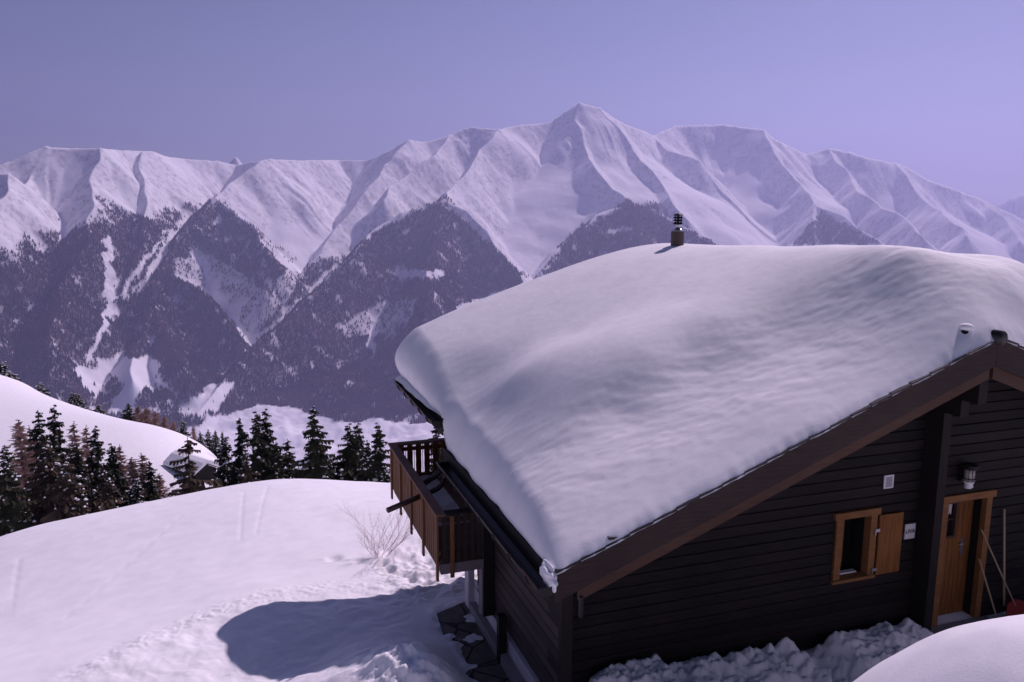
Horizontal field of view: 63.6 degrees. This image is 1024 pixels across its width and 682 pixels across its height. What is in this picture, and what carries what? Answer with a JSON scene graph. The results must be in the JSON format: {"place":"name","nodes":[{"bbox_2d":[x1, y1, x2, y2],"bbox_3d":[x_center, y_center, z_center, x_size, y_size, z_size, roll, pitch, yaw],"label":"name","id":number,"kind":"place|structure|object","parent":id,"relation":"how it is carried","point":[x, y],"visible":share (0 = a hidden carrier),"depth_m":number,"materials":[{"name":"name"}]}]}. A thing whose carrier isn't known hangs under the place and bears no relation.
{"place":"outdoors","nodes":[
{"label":"outdoors","id":0,"kind":"place"},
{"bbox_2d":[0,102,1023,478],"bbox_3d":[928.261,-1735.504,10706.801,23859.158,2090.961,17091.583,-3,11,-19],"label":"mountain range","id":1,"kind":"structure","parent":0,"point":[528,198],"depth_m":6746.32,"materials":[{"name":"white snow"}]},
{"bbox_2d":[0,194,876,427],"bbox_3d":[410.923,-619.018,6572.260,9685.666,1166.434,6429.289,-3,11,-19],"label":"distant forest","id":2,"kind":"object","parent":1,"relation":"on","point":[361,402],"visible":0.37,"depth_m":4957.41,"materials":[{"name":"green plant"}]},
{"bbox_2d":[0,375,1023,681],"bbox_3d":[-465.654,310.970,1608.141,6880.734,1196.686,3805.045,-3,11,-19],"label":"snow ground","id":3,"kind":"structure","parent":0,"point":[278,581],"depth_m":15.09,"materials":[{"name":"white snow"}]},
{"bbox_2d":[0,361,21,380],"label":"spruce tree","id":4,"kind":"object","parent":3,"relation":"on","point":[3,372],"visible":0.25,"depth_m":110.52,"materials":[{"name":"green plant"}]},
{"bbox_2d":[6,372,20,380],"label":"spruce tree","id":5,"kind":"object","parent":3,"relation":"on","point":[10,375],"visible":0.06,"depth_m":109.59,"materials":[{"name":"green plant"}]},
{"bbox_2d":[0,420,36,517],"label":"larch tree","id":6,"kind":"object","parent":3,"relation":"on","point":[22,462],"visible":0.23,"depth_m":51.20,"materials":[{"name":"brown plant"}]},
{"bbox_2d":[0,445,38,536],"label":"spruce tree","id":7,"kind":"object","parent":3,"relation":"on","point":[14,517],"visible":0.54,"depth_m":40.49,"materials":[{"name":"green plant"}]},
{"bbox_2d":[26,425,38,467],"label":"larch tree","id":8,"kind":"object","parent":3,"relation":"on","point":[31,443],"visible":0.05,"depth_m":53.25,"materials":[{"name":"brown plant"}]},
{"bbox_2d":[21,410,60,500],"bbox_3d":[-26.536,10.795,47.482,4.404,14.137,4.098,5,11,24],"label":"spruce tree","id":9,"kind":"object","parent":3,"relation":"on","point":[37,430],"visible":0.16,"depth_m":46.32,"materials":[{"name":"green plant"}]},
{"bbox_2d":[36,382,50,395],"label":"spruce tree","id":10,"kind":"object","parent":3,"relation":"on","point":[39,386],"visible":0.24,"depth_m":107.89,"materials":[{"name":"green plant"}]},
{"bbox_2d":[24,434,87,527],"bbox_3d":[-24.252,10.424,43.907,5.660,11.318,6.064,4,11,23],"label":"conifer tree","id":11,"kind":"object","parent":3,"relation":"on","point":[48,477],"visible":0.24,"depth_m":43.00,"materials":[{"name":"green plant"}]},
{"bbox_2d":[34,404,85,497],"bbox_3d":[-27.324,11.125,49.474,6.445,14.997,5.821,-7,12,-36],"label":"spruce tree","id":12,"kind":"object","parent":3,"relation":"on","point":[56,439],"visible":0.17,"depth_m":48.41,"materials":[{"name":"green plant"}]},
{"bbox_2d":[39,452,92,523],"bbox_3d":[-22.593,10.316,42.529,5.209,9.500,5.581,0,10,-4],"label":"conifer tree","id":13,"kind":"object","parent":3,"relation":"on","point":[70,503],"visible":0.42,"depth_m":41.78,"materials":[{"name":"green plant"}]},
{"bbox_2d":[66,392,84,408],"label":"spruce tree","id":14,"kind":"object","parent":3,"relation":"on","point":[72,397],"visible":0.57,"depth_m":100.85,"materials":[{"name":"green plant"}]},
{"bbox_2d":[65,421,90,491],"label":"larch tree","id":15,"kind":"object","parent":3,"relation":"on","point":[74,438],"visible":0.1,"depth_m":54.48,"materials":[{"name":"brown plant"}]},
{"bbox_2d":[73,393,89,409],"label":"spruce tree","id":16,"kind":"object","parent":3,"relation":"on","point":[81,404],"visible":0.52,"depth_m":101.27,"materials":[{"name":"green plant"}]},
{"bbox_2d":[68,442,98,511],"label":"spruce tree","id":17,"kind":"object","parent":3,"relation":"on","point":[78,466],"visible":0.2,"depth_m":45.74,"materials":[{"name":"green plant"}]},
{"bbox_2d":[80,425,93,489],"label":"larch tree","id":18,"kind":"object","parent":3,"relation":"on","point":[85,445],"visible":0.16,"depth_m":56.67,"materials":[{"name":"brown plant"}]},
{"bbox_2d":[92,404,108,414],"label":"spruce tree","id":19,"kind":"object","parent":3,"relation":"on","point":[98,409],"visible":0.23,"depth_m":102.50,"materials":[{"name":"green plant"}]},
{"bbox_2d":[84,425,121,506],"bbox_3d":[-24.478,11.225,49.060,5.579,12.982,5.039,2,10,11],"label":"spruce tree","id":20,"kind":"object","parent":3,"relation":"on","point":[96,452],"visible":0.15,"depth_m":47.83,"materials":[{"name":"green plant"}]},
{"bbox_2d":[87,462,123,512],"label":"conifer tree","id":21,"kind":"object","parent":3,"relation":"on","point":[104,500],"visible":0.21,"depth_m":43.58,"materials":[{"name":"green plant"}]},
{"bbox_2d":[115,444,130,486],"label":"larch tree","id":22,"kind":"object","parent":3,"relation":"on","point":[119,457],"visible":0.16,"depth_m":56.00,"materials":[{"name":"brown plant"}]},
{"bbox_2d":[104,443,143,507],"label":"spruce tree","id":23,"kind":"object","parent":3,"relation":"on","point":[111,460],"visible":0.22,"depth_m":48.32,"materials":[{"name":"green plant"}]},
{"bbox_2d":[121,403,135,420],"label":"spruce tree","id":24,"kind":"object","parent":3,"relation":"on","point":[127,412],"visible":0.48,"depth_m":98.42,"materials":[{"name":"green plant"}]},
{"bbox_2d":[123,478,147,505],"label":"spruce tree","id":25,"kind":"object","parent":3,"relation":"on","point":[136,490],"visible":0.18,"depth_m":47.25,"materials":[{"name":"green plant"}]},
{"bbox_2d":[123,457,147,498],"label":"larch tree","id":26,"kind":"object","parent":3,"relation":"on","point":[133,472],"visible":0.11,"depth_m":54.54,"materials":[{"name":"brown plant"}]},
{"bbox_2d":[130,453,150,497],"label":"larch tree","id":27,"kind":"object","parent":3,"relation":"on","point":[142,468],"visible":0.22,"depth_m":54.80,"materials":[{"name":"brown plant"}]},
{"bbox_2d":[131,406,150,422],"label":"larch tree","id":28,"kind":"object","parent":3,"relation":"on","point":[138,413],"visible":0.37,"depth_m":98.92,"materials":[{"name":"brown plant"}]},
{"bbox_2d":[138,408,152,424],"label":"larch tree","id":29,"kind":"object","parent":3,"relation":"on","point":[146,412],"visible":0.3,"depth_m":99.37,"materials":[{"name":"brown plant"}]},
{"bbox_2d":[142,461,162,501],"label":"spruce tree","id":30,"kind":"object","parent":3,"relation":"on","point":[151,493],"visible":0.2,"depth_m":53.21,"materials":[{"name":"green plant"}]},
{"bbox_2d":[150,412,161,426],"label":"larch tree","id":31,"kind":"object","parent":3,"relation":"on","point":[155,420],"visible":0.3,"depth_m":98.01,"materials":[{"name":"brown plant"}]},
{"bbox_2d":[152,473,172,498],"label":"larch tree","id":32,"kind":"object","parent":3,"relation":"on","point":[160,483],"visible":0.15,"depth_m":55.48,"materials":[{"name":"brown plant"}]},
{"bbox_2d":[157,417,170,429],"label":"larch tree","id":33,"kind":"object","parent":3,"relation":"on","point":[164,424],"visible":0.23,"depth_m":96.66,"materials":[{"name":"brown plant"}]},
{"bbox_2d":[168,421,177,431],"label":"larch tree","id":34,"kind":"object","parent":3,"relation":"on","point":[172,427],"visible":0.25,"depth_m":95.22,"materials":[{"name":"brown plant"}]},
{"bbox_2d":[177,420,191,438],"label":"spruce tree","id":35,"kind":"object","parent":3,"relation":"on","point":[183,429],"visible":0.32,"depth_m":95.59,"materials":[{"name":"green plant"}]},
{"bbox_2d":[163,450,219,479],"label":"snowy hut","id":36,"kind":"object","parent":3,"relation":"on","point":[205,471],"visible":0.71,"depth_m":70.87,"materials":[{"name":"white snow"}]},
{"bbox_2d":[190,426,196,440],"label":"larch tree","id":37,"kind":"object","parent":3,"relation":"on","point":[193,434],"visible":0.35,"depth_m":94.23,"materials":[{"name":"brown plant"}]},
{"bbox_2d":[167,437,222,496],"bbox_3d":[-16.656,9.596,43.221,5.981,9.673,5.498,-9,14,-43],"label":"conifer tree","id":38,"kind":"object","parent":3,"relation":"on","point":[189,484],"visible":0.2,"depth_m":42.49,"materials":[{"name":"green plant"}]},
{"bbox_2d":[196,431,208,449],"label":"spruce tree","id":39,"kind":"object","parent":3,"relation":"on","point":[200,439],"visible":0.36,"depth_m":92.64,"materials":[{"name":"green plant"}]},
{"bbox_2d":[204,429,212,449],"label":"spruce tree","id":40,"kind":"object","parent":3,"relation":"on","point":[208,440],"visible":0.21,"depth_m":94.83,"materials":[{"name":"green plant"}]},
{"bbox_2d":[210,430,219,457],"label":"spruce tree","id":41,"kind":"object","parent":3,"relation":"on","point":[215,442],"visible":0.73,"depth_m":87.39,"materials":[{"name":"green plant"}]},
{"bbox_2d":[209,436,235,486],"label":"spruce tree","id":42,"kind":"object","parent":3,"relation":"on","point":[222,471],"visible":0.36,"depth_m":58.54,"materials":[{"name":"green plant"}]},
{"bbox_2d":[218,432,226,458],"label":"spruce tree","id":43,"kind":"object","parent":3,"relation":"on","point":[221,443],"visible":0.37,"depth_m":81.80,"materials":[{"name":"green plant"}]},
{"bbox_2d":[227,417,251,484],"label":"spruce tree","id":44,"kind":"object","parent":3,"relation":"on","point":[236,463],"visible":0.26,"depth_m":50.97,"materials":[{"name":"green plant"}]},
{"bbox_2d":[235,452,260,484],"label":"conifer tree","id":45,"kind":"object","parent":3,"relation":"on","point":[245,474],"visible":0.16,"depth_m":45.41,"materials":[{"name":"green plant"}]},
{"bbox_2d":[236,411,283,484],"bbox_3d":[-14.523,9.866,48.326,5.327,11.944,6.012,-7,12,-34],"label":"spruce tree","id":46,"kind":"object","parent":3,"relation":"on","point":[261,463],"visible":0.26,"depth_m":47.30,"materials":[{"name":"green plant"}]},
{"bbox_2d":[249,408,285,469],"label":"spruce tree","id":47,"kind":"object","parent":3,"relation":"on","point":[267,436],"visible":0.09,"depth_m":48.31,"materials":[{"name":"green plant"}]},
{"bbox_2d":[266,442,288,479],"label":"spruce tree","id":48,"kind":"object","parent":3,"relation":"on","point":[276,468],"visible":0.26,"depth_m":46.86,"materials":[{"name":"green plant"}]},
{"bbox_2d":[281,439,300,478],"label":"spruce tree","id":49,"kind":"object","parent":3,"relation":"on","point":[289,457],"visible":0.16,"depth_m":47.99,"materials":[{"name":"green plant"}]},
{"bbox_2d":[290,406,335,479],"bbox_3d":[-11.422,9.031,46.662,5.004,10.850,5.540,6,11,28],"label":"spruce tree","id":50,"kind":"object","parent":3,"relation":"on","point":[315,462],"visible":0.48,"depth_m":46.17,"materials":[{"name":"green plant"}]},
{"bbox_2d":[326,456,339,479],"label":"spruce tree","id":51,"kind":"object","parent":3,"relation":"on","point":[331,466],"visible":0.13,"depth_m":48.68,"materials":[{"name":"green plant"}]},
{"bbox_2d":[332,423,362,480],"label":"spruce tree","id":52,"kind":"object","parent":3,"relation":"on","point":[349,455],"visible":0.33,"depth_m":48.67,"materials":[{"name":"green plant"}]},
{"bbox_2d":[335,423,365,475],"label":"spruce tree","id":53,"kind":"object","parent":3,"relation":"on","point":[357,432],"visible":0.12,"depth_m":50.74,"materials":[{"name":"green plant"}]},
{"bbox_2d":[349,440,378,480],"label":"spruce tree","id":54,"kind":"object","parent":3,"relation":"on","point":[368,452],"visible":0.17,"depth_m":48.04,"materials":[{"name":"green plant"}]},
{"bbox_2d":[334,502,413,558],"bbox_3d":[-2.708,3.879,17.486,1.505,1.498,1.877,-6,12,-33],"label":"bare shrub","id":55,"kind":"object","parent":3,"relation":"on","point":[392,544],"visible":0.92,"depth_m":17.39,"materials":[{"name":"brown plant"}]},
{"bbox_2d":[359,422,389,481],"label":"spruce tree","id":56,"kind":"object","parent":3,"relation":"on","point":[377,457],"visible":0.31,"depth_m":47.91,"materials":[{"name":"green plant"}]},
{"bbox_2d":[381,466,390,482],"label":"spruce tree","id":57,"kind":"object","parent":3,"relation":"on","point":[386,477],"visible":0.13,"depth_m":47.37,"materials":[{"name":"green plant"}]},
{"bbox_2d":[429,427,440,476],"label":"spruce tree","id":58,"kind":"object","parent":3,"relation":"on","point":[436,433],"visible":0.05,"depth_m":56.67,"materials":[{"name":"green plant"}]},
{"bbox_2d":[436,602,510,681],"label":"stone path","id":59,"kind":"structure","parent":3,"relation":"on","point":[480,654],"depth_m":12.58,"materials":[{"name":"grey stone"}]},
{"bbox_2d":[386,213,1023,681],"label":"chalet","id":60,"kind":"object","parent":3,"relation":"on","point":[888,507],"visible":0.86,"depth_m":11.69,"materials":[{"name":"black paint"}]},
{"bbox_2d":[420,475,469,525],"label":"balcony snow","id":61,"kind":"structure","parent":60,"relation":"on","point":[443,498],"depth_m":14.57,"materials":[{"name":"white snow"}]},
{"bbox_2d":[539,559,557,592],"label":"gutter snow","id":62,"kind":"structure","parent":60,"relation":"on","point":[547,574],"depth_m":9.24,"materials":[{"name":"white snow"}]},
{"bbox_2d":[395,243,1023,574],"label":"roof snow","id":63,"kind":"structure","parent":60,"relation":"on","point":[585,408],"depth_m":11.74,"materials":[{"name":"white snow"}]},
{"bbox_2d":[959,323,973,333],"bbox_3d":[5.968,-0.052,10.883,0.170,0.370,0.184,-3,11,-19],"label":"vent pipe","id":64,"kind":"object","parent":63,"relation":"on","point":[965,328],"visible":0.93,"depth_m":10.81,"materials":[{"name":"black paint"}]},
{"bbox_2d":[830,506,903,584],"bbox_3d":[5.072,2.920,12.114,1.204,1.100,0.422,-3,11,-19],"label":"window","id":65,"kind":"structure","parent":60,"relation":"in","point":[864,531],"depth_m":12.03,"materials":[{"name":"brown wood"}]},
{"bbox_2d":[931,489,996,633],"bbox_3d":[6.899,3.387,12.627,1.200,2.220,0.610,-3,11,-19],"label":"door","id":66,"kind":"structure","parent":60,"relation":"in","point":[959,579],"depth_m":12.83,"materials":[{"name":"brown wood"}]},
{"bbox_2d":[978,559,1005,619],"bbox_3d":[7.445,3.883,12.662,0.582,1.054,0.251,0,10,1],"label":"snow pusher","id":67,"kind":"object","parent":3,"relation":"on","point":[988,590],"visible":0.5,"depth_m":12.72,"materials":[{"name":"brown wood"}]},
{"bbox_2d":[995,509,1006,610],"bbox_3d":[7.675,3.389,12.832,0.320,1.612,0.166,-3,11,-19],"label":"broom","id":68,"kind":"object","parent":3,"relation":"on","point":[1001,607],"visible":0.87,"depth_m":12.83,"materials":[{"name":"brown wood"}]},
{"bbox_2d":[981,529,1023,615],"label":"snow shovel","id":69,"kind":"object","parent":3,"relation":"on","point":[1015,607],"visible":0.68,"depth_m":12.79,"materials":[{"name":"brown wood"}]},
{"bbox_2d":[0,0,1023,205],"label":"sky","id":70,"kind":"structure","parent":0,"point":[934,89],"materials":[{"name":"blue"}]}
]}

